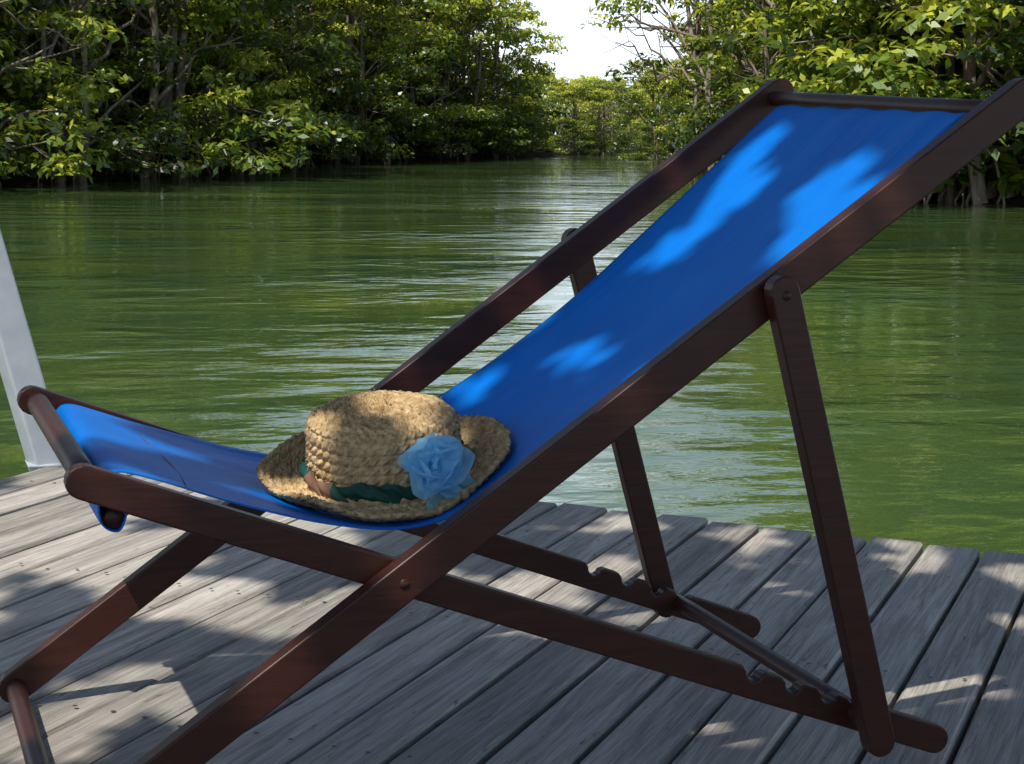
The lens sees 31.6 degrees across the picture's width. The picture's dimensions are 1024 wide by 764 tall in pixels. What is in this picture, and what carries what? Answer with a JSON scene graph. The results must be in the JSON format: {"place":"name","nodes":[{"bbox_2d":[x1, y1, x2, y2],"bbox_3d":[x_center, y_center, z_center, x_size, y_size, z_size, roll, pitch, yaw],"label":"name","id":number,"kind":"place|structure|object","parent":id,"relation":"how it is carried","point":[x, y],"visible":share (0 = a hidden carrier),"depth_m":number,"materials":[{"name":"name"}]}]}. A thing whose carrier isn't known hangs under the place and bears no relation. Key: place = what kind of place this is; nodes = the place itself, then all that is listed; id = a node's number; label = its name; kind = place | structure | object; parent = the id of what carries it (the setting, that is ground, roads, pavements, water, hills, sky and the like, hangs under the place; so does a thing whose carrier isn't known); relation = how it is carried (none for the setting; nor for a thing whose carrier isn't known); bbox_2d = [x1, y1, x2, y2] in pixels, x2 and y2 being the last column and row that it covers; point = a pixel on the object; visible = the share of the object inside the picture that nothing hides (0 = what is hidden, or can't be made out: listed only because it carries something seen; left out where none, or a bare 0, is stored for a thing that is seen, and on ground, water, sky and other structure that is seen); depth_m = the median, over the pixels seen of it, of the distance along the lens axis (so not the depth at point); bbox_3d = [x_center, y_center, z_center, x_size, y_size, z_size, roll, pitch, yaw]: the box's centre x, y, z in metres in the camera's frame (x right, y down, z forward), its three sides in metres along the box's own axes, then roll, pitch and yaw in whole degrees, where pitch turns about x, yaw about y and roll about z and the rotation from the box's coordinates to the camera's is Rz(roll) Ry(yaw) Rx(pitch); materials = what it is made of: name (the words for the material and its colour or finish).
{"place":"outdoors","nodes":[
{"label":"outdoors","id":0,"kind":"place"},
{"bbox_2d":[0,142,613,182],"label":"ground bank","id":1,"kind":"structure","parent":0,"point":[479,155],"depth_m":82.27,"materials":[{"name":"soil"}]},
{"bbox_2d":[0,2,107,179],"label":"mangrove tree","id":2,"kind":"object","parent":1,"relation":"on","point":[17,139],"visible":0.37,"depth_m":46.28,"materials":[{"name":"green plant"}]},
{"bbox_2d":[0,0,145,185],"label":"mangrove tree","id":3,"kind":"object","parent":1,"relation":"on","point":[79,161],"visible":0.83,"depth_m":43.11,"materials":[{"name":"green plant"}]},
{"bbox_2d":[0,0,170,151],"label":"mangrove tree","id":4,"kind":"object","parent":1,"relation":"on","point":[142,102],"visible":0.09,"depth_m":53.56,"materials":[{"name":"green plant"}]},
{"bbox_2d":[1,0,190,155],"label":"mangrove tree","id":5,"kind":"object","parent":1,"relation":"on","point":[142,23],"visible":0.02,"depth_m":54.70,"materials":[{"name":"green plant"}]},
{"bbox_2d":[0,0,202,181],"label":"mangrove tree","id":6,"kind":"object","parent":1,"relation":"on","point":[12,48],"visible":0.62,"depth_m":47.42,"materials":[{"name":"green plant"}]},
{"bbox_2d":[0,0,255,169],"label":"mangrove tree","id":7,"kind":"object","parent":1,"relation":"on","point":[102,12],"visible":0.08,"depth_m":52.32,"materials":[{"name":"green plant"}]},
{"bbox_2d":[29,0,277,104],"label":"mangrove tree","id":8,"kind":"object","parent":1,"relation":"on","point":[263,19],"depth_m":60.83,"materials":[{"name":"green plant"}]},
{"bbox_2d":[0,0,366,177],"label":"mangrove tree","id":9,"kind":"object","parent":1,"relation":"on","point":[244,127],"visible":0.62,"depth_m":52.53,"materials":[{"name":"green plant"}]},
{"bbox_2d":[63,0,313,173],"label":"mangrove tree","id":10,"kind":"object","parent":1,"relation":"on","point":[246,71],"visible":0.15,"depth_m":57.28,"materials":[{"name":"green plant"}]},
{"bbox_2d":[113,8,285,146],"bbox_3d":[-13.509,-13.790,65.240,9.799,11.959,10.444,9,11,43],"label":"mangrove tree","id":11,"kind":"object","parent":1,"relation":"on","point":[212,51],"depth_m":64.34,"materials":[{"name":"green plant"}]},
{"bbox_2d":[112,1,360,171],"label":"mangrove tree","id":12,"kind":"object","parent":1,"relation":"on","point":[296,54],"visible":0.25,"depth_m":60.15,"materials":[{"name":"green plant"}]},
{"bbox_2d":[135,0,359,161],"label":"mangrove tree","id":13,"kind":"object","parent":1,"relation":"on","point":[341,151],"visible":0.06,"depth_m":64.94,"materials":[{"name":"green plant"}]},
{"bbox_2d":[216,28,285,151],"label":"mangrove tree","id":14,"kind":"object","parent":1,"relation":"on","point":[275,29],"depth_m":69.20,"materials":[{"name":"green plant"}]},
{"bbox_2d":[198,0,352,144],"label":"mangrove tree","id":15,"kind":"object","parent":1,"relation":"on","point":[300,79],"visible":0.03,"depth_m":68.75,"materials":[{"name":"green plant"}]},
{"bbox_2d":[200,14,365,146],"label":"mangrove tree","id":16,"kind":"object","parent":1,"relation":"on","point":[338,26],"visible":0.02,"depth_m":72.62,"materials":[{"name":"green plant"}]},
{"bbox_2d":[256,0,419,163],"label":"mangrove tree","id":17,"kind":"object","parent":1,"relation":"on","point":[362,147],"visible":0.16,"depth_m":72.24,"materials":[{"name":"green plant"}]},
{"bbox_2d":[286,31,403,154],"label":"mangrove tree","id":18,"kind":"object","parent":1,"relation":"on","point":[367,66],"visible":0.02,"depth_m":80.25,"materials":[{"name":"green plant"}]},
{"bbox_2d":[274,0,449,163],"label":"mangrove tree","id":19,"kind":"object","parent":1,"relation":"on","point":[366,98],"visible":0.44,"depth_m":73.38,"materials":[{"name":"green plant"}]},
{"bbox_2d":[284,0,460,160],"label":"mangrove tree","id":20,"kind":"object","parent":1,"relation":"on","point":[432,40],"visible":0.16,"depth_m":77.13,"materials":[{"name":"green plant"}]},
{"bbox_2d":[318,0,493,160],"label":"mangrove tree","id":21,"kind":"object","parent":1,"relation":"on","point":[402,12],"visible":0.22,"depth_m":80.51,"materials":[{"name":"green plant"}]},
{"bbox_2d":[350,0,464,156],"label":"mangrove tree","id":22,"kind":"object","parent":1,"relation":"on","point":[451,97],"visible":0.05,"depth_m":84.15,"materials":[{"name":"green plant"}]},
{"bbox_2d":[351,0,495,147],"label":"mangrove tree","id":23,"kind":"object","parent":1,"relation":"on","point":[488,90],"visible":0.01,"depth_m":88.29,"materials":[{"name":"green plant"}]},
{"bbox_2d":[338,0,532,159],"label":"mangrove tree","id":24,"kind":"object","parent":1,"relation":"on","point":[456,150],"visible":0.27,"depth_m":84.16,"materials":[{"name":"green plant"}]},
{"bbox_2d":[401,42,508,142],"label":"mangrove tree","id":25,"kind":"object","parent":1,"relation":"on","point":[490,57],"visible":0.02,"depth_m":92.25,"materials":[{"name":"green plant"}]},
{"bbox_2d":[378,0,541,159],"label":"mangrove tree","id":26,"kind":"object","parent":1,"relation":"on","point":[494,137],"visible":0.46,"depth_m":84.15,"materials":[{"name":"green plant"}]},
{"bbox_2d":[450,65,509,140],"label":"mangrove tree","id":27,"kind":"object","parent":1,"relation":"on","point":[484,80],"visible":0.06,"depth_m":95.67,"materials":[{"name":"green plant"}]},
{"bbox_2d":[404,0,570,158],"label":"mangrove tree","id":28,"kind":"object","parent":1,"relation":"on","point":[525,66],"visible":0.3,"depth_m":88.44,"materials":[{"name":"green plant"}]},
{"bbox_2d":[426,0,567,153],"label":"mangrove tree","id":29,"kind":"object","parent":1,"relation":"on","point":[519,101],"visible":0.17,"depth_m":91.21,"materials":[{"name":"green plant"}]},
{"bbox_2d":[465,55,547,150],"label":"mangrove tree","id":30,"kind":"object","parent":1,"relation":"on","point":[539,139],"visible":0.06,"depth_m":96.42,"materials":[{"name":"green plant"}]},
{"bbox_2d":[495,67,569,154],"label":"mangrove tree","id":31,"kind":"object","parent":1,"relation":"on","point":[549,144],"visible":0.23,"depth_m":98.90,"materials":[{"name":"green plant"}]},
{"bbox_2d":[537,77,609,155],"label":"mangrove tree","id":32,"kind":"object","parent":1,"relation":"on","point":[575,127],"visible":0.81,"depth_m":101.59,"materials":[{"name":"green plant"}]},
{"bbox_2d":[549,75,616,148],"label":"mangrove tree","id":33,"kind":"object","parent":1,"relation":"on","point":[563,78],"visible":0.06,"depth_m":115.02,"materials":[{"name":"green plant"}]},
{"bbox_2d":[562,76,638,154],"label":"mangrove tree","id":34,"kind":"object","parent":1,"relation":"on","point":[605,95],"visible":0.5,"depth_m":104.45,"materials":[{"name":"green plant"}]},
{"bbox_2d":[566,78,638,149],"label":"mangrove tree","id":35,"kind":"object","parent":1,"relation":"on","point":[608,116],"visible":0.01,"depth_m":111.69,"materials":[{"name":"green plant"}]},
{"bbox_2d":[577,76,638,153],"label":"mangrove tree","id":36,"kind":"object","parent":1,"relation":"on","point":[622,82],"visible":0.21,"depth_m":108.25,"materials":[{"name":"green plant"}]},
{"bbox_2d":[0,131,1023,558],"bbox_3d":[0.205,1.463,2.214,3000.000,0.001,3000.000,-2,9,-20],"label":"river water","id":37,"kind":"structure","parent":0,"point":[248,311],"depth_m":16.10,"materials":[{"name":"green liquid"}]},
{"bbox_2d":[0,466,1023,763],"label":"wooden deck","id":38,"kind":"structure","parent":37,"relation":"in","point":[416,682],"depth_m":2.63,"materials":[{"name":"grey wood"}]},
{"bbox_2d":[0,229,61,470],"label":"white post","id":39,"kind":"object","parent":38,"relation":"on","point":[20,368],"visible":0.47,"depth_m":3.90,"materials":[{"name":"paint"}]},
{"bbox_2d":[0,78,1023,763],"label":"deck chair","id":40,"kind":"object","parent":38,"relation":"on","point":[782,206],"visible":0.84,"depth_m":2.14,"materials":[{"name":"blue fabric"}]},
{"bbox_2d":[256,387,511,524],"bbox_3d":[-0.148,0.081,2.136,0.302,0.134,0.298,-2,9,-20],"label":"straw hat","id":41,"kind":"object","parent":40,"relation":"on","point":[378,456],"visible":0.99,"depth_m":2.06,"materials":[{"name":"beige wicker"}]},
{"bbox_2d":[378,67,655,139],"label":"distant trees","id":42,"kind":"object","parent":37,"relation":"on","point":[563,104],"depth_m":157.24,"materials":[{"name":"green plant"}]},
{"bbox_2d":[500,80,548,129],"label":"mangrove tree","id":43,"kind":"object","parent":37,"relation":"in","point":[521,95],"visible":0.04,"depth_m":133.77,"materials":[{"name":"green plant"}]},
{"bbox_2d":[565,72,647,136],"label":"mangrove tree","id":44,"kind":"object","parent":37,"relation":"in","point":[619,75],"visible":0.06,"depth_m":132.61,"materials":[{"name":"green plant"}]},
{"bbox_2d":[613,82,665,139],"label":"mangrove tree","id":45,"kind":"object","parent":37,"relation":"in","point":[636,135],"visible":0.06,"depth_m":133.40,"materials":[{"name":"green plant"}]},
{"bbox_2d":[632,92,658,135],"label":"mangrove tree","id":46,"kind":"object","parent":37,"relation":"in","point":[645,104],"depth_m":142.40,"materials":[{"name":"green plant"}]},
{"bbox_2d":[580,0,816,170],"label":"mangrove tree","id":47,"kind":"object","parent":37,"relation":"in","point":[708,93],"visible":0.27,"depth_m":62.76,"materials":[{"name":"green plant"}]},
{"bbox_2d":[642,0,826,159],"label":"mangrove tree","id":48,"kind":"object","parent":37,"relation":"in","point":[698,124],"visible":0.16,"depth_m":57.75,"materials":[{"name":"green plant"}]},
{"bbox_2d":[341,0,714,114],"label":"sky","id":49,"kind":"structure","parent":0,"point":[565,17],"materials":[{"name":"white"}]},
{"bbox_2d":[932,190,1023,203],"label":"ground bank","id":50,"kind":"structure","parent":0,"point":[1018,198],"depth_m":44.87,"materials":[{"name":"soil"}]},
{"bbox_2d":[604,58,689,162],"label":"mangrove tree","id":51,"kind":"object","parent":50,"relation":"on","point":[641,144],"visible":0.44,"depth_m":84.67,"materials":[{"name":"green plant"}]},
{"bbox_2d":[630,59,689,159],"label":"mangrove tree","id":52,"kind":"object","parent":50,"relation":"on","point":[639,121],"visible":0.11,"depth_m":93.21,"materials":[{"name":"green plant"}]},
{"bbox_2d":[641,66,689,152],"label":"mangrove tree","id":53,"kind":"object","parent":50,"relation":"on","point":[645,127],"visible":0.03,"depth_m":90.28,"materials":[{"name":"green plant"}]},
{"bbox_2d":[593,0,756,172],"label":"mangrove tree","id":54,"kind":"object","parent":50,"relation":"on","point":[689,29],"visible":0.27,"depth_m":68.09,"materials":[{"name":"green plant"}]},
{"bbox_2d":[653,85,715,160],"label":"mangrove tree","id":55,"kind":"object","parent":50,"relation":"on","point":[677,92],"visible":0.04,"depth_m":85.04,"materials":[{"name":"green plant"}]},
{"bbox_2d":[654,36,730,158],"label":"mangrove tree","id":56,"kind":"object","parent":50,"relation":"on","point":[678,61],"visible":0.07,"depth_m":79.62,"materials":[{"name":"green plant"}]},
{"bbox_2d":[671,29,730,125],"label":"mangrove tree","id":57,"kind":"object","parent":50,"relation":"on","point":[679,117],"visible":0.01,"depth_m":75.52,"materials":[{"name":"green plant"}]},
{"bbox_2d":[643,10,774,149],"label":"mangrove tree","id":58,"kind":"object","parent":50,"relation":"on","point":[677,102],"visible":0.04,"depth_m":71.34,"materials":[{"name":"green plant"}]},
{"bbox_2d":[675,15,751,125],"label":"mangrove tree","id":59,"kind":"object","parent":50,"relation":"on","point":[703,91],"depth_m":74.61,"materials":[{"name":"green plant"}]},
{"bbox_2d":[673,0,770,157],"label":"mangrove tree","id":60,"kind":"object","parent":50,"relation":"on","point":[686,67],"visible":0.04,"depth_m":66.44,"materials":[{"name":"green plant"}]},
{"bbox_2d":[667,0,817,163],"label":"mangrove tree","id":61,"kind":"object","parent":50,"relation":"on","point":[758,66],"visible":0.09,"depth_m":63.33,"materials":[{"name":"green plant"}]},
{"bbox_2d":[696,0,825,108],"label":"mangrove tree","id":62,"kind":"object","parent":50,"relation":"on","point":[756,16],"depth_m":62.42,"materials":[{"name":"green plant"}]},
{"bbox_2d":[725,1,999,99],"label":"mangrove tree","id":63,"kind":"object","parent":50,"relation":"on","point":[745,84],"visible":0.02,"depth_m":52.16,"materials":[{"name":"green plant"}]},
{"bbox_2d":[721,0,1023,203],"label":"mangrove tree","id":64,"kind":"object","parent":50,"relation":"on","point":[850,66],"visible":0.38,"depth_m":42.54,"materials":[{"name":"green plant"}]},
{"bbox_2d":[738,0,1023,201],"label":"mangrove tree","id":65,"kind":"object","parent":50,"relation":"on","point":[813,9],"visible":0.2,"depth_m":44.95,"materials":[{"name":"green plant"}]},
{"bbox_2d":[739,0,1023,169],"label":"mangrove tree","id":66,"kind":"object","parent":50,"relation":"on","point":[755,29],"visible":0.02,"depth_m":50.15,"materials":[{"name":"green plant"}]},
{"bbox_2d":[770,49,999,95],"bbox_3d":[11.863,-11.111,53.715,9.580,12.072,11.104,2,8,7],"label":"mangrove tree","id":67,"kind":"object","parent":50,"relation":"on","point":[789,58],"depth_m":54.59,"materials":[{"name":"green plant"}]},
{"bbox_2d":[857,5,1023,198],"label":"mangrove tree","id":68,"kind":"object","parent":50,"relation":"on","point":[1010,158],"visible":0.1,"depth_m":44.36,"materials":[{"name":"green plant"}]},
{"bbox_2d":[872,0,1023,172],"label":"mangrove tree","id":69,"kind":"object","parent":50,"relation":"on","point":[958,71],"visible":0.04,"depth_m":43.21,"materials":[{"name":"green plant"}]},
{"bbox_2d":[890,0,1023,157],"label":"mangrove tree","id":70,"kind":"object","parent":50,"relation":"on","point":[1003,47],"visible":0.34,"depth_m":42.25,"materials":[{"name":"green plant"}]},
{"bbox_2d":[894,18,1023,154],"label":"mangrove tree","id":71,"kind":"object","parent":50,"relation":"on","point":[1017,146],"visible":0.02,"depth_m":44.02,"materials":[{"name":"green plant"}]},
{"bbox_2d":[901,22,1022,174],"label":"mangrove tree","id":72,"kind":"object","parent":50,"relation":"on","point":[959,63],"visible":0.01,"depth_m":46.84,"materials":[{"name":"green plant"}]},
{"bbox_2d":[958,35,1023,196],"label":"mangrove tree","id":73,"kind":"object","parent":50,"relation":"on","point":[1017,189],"visible":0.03,"depth_m":44.76,"materials":[{"name":"green plant"}]},
{"bbox_2d":[988,26,1023,70],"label":"mangrove tree","id":74,"kind":"object","parent":50,"relation":"on","point":[1020,60],"visible":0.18,"depth_m":42.21,"materials":[{"name":"green plant"}]}
]}

